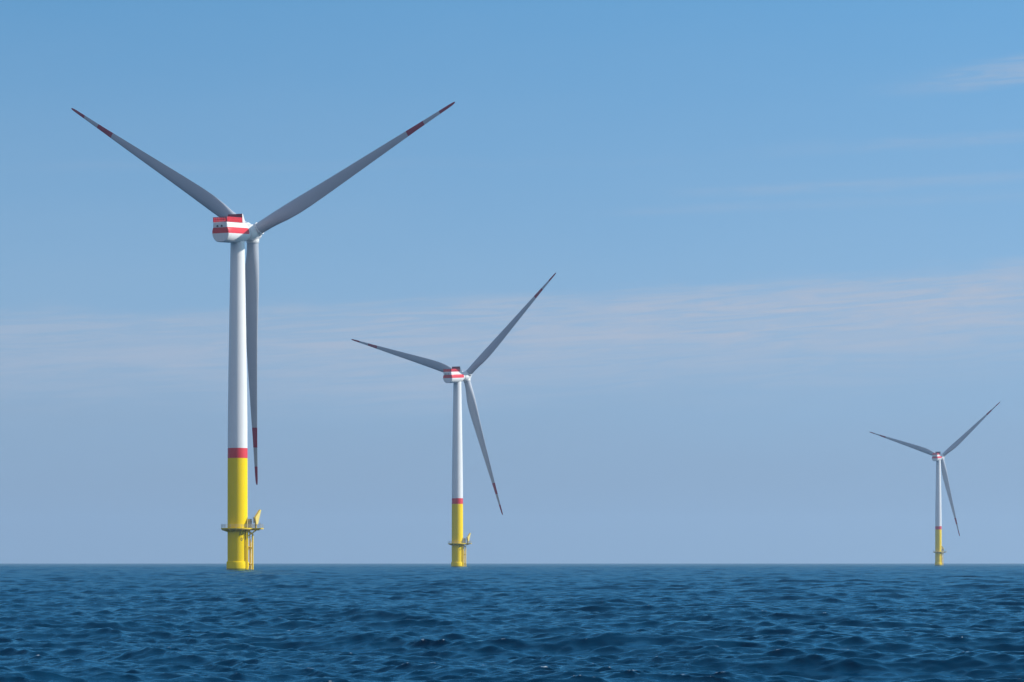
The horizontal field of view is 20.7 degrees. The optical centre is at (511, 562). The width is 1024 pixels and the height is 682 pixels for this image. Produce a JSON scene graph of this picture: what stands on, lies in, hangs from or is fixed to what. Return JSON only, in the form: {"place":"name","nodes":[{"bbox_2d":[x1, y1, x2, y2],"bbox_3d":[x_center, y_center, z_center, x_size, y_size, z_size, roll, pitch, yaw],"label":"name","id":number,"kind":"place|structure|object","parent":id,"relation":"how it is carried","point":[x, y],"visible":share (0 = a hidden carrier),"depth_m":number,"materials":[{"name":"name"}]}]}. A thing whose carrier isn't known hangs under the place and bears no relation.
{"place":"outdoors","nodes":[
{"label":"outdoors","id":0,"kind":"place"},
{"bbox_2d":[0,563,1023,681],"bbox_3d":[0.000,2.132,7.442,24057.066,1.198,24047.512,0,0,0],"label":"sea","id":1,"kind":"structure","parent":0,"point":[521,622],"depth_m":91.75,"materials":[{"name":"liquid"}]},
{"bbox_2d":[71,102,454,569],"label":"wind turbine","id":2,"kind":"object","parent":1,"relation":"in","point":[234,230],"visible":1,"depth_m":834.23,"materials":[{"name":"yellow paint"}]},
{"bbox_2d":[351,273,555,566],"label":"wind turbine","id":3,"kind":"object","parent":1,"relation":"in","point":[456,376],"visible":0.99,"depth_m":1482.18,"materials":[{"name":"white metal"}]},
{"bbox_2d":[870,402,999,564],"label":"wind turbine","id":4,"kind":"object","parent":1,"relation":"in","point":[938,457],"visible":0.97,"depth_m":2616.54,"materials":[{"name":"white metal"}]},
{"bbox_2d":[0,0,1023,562],"label":"sky","id":5,"kind":"structure","parent":0,"point":[776,236],"materials":[{"name":"blue"}]}
]}

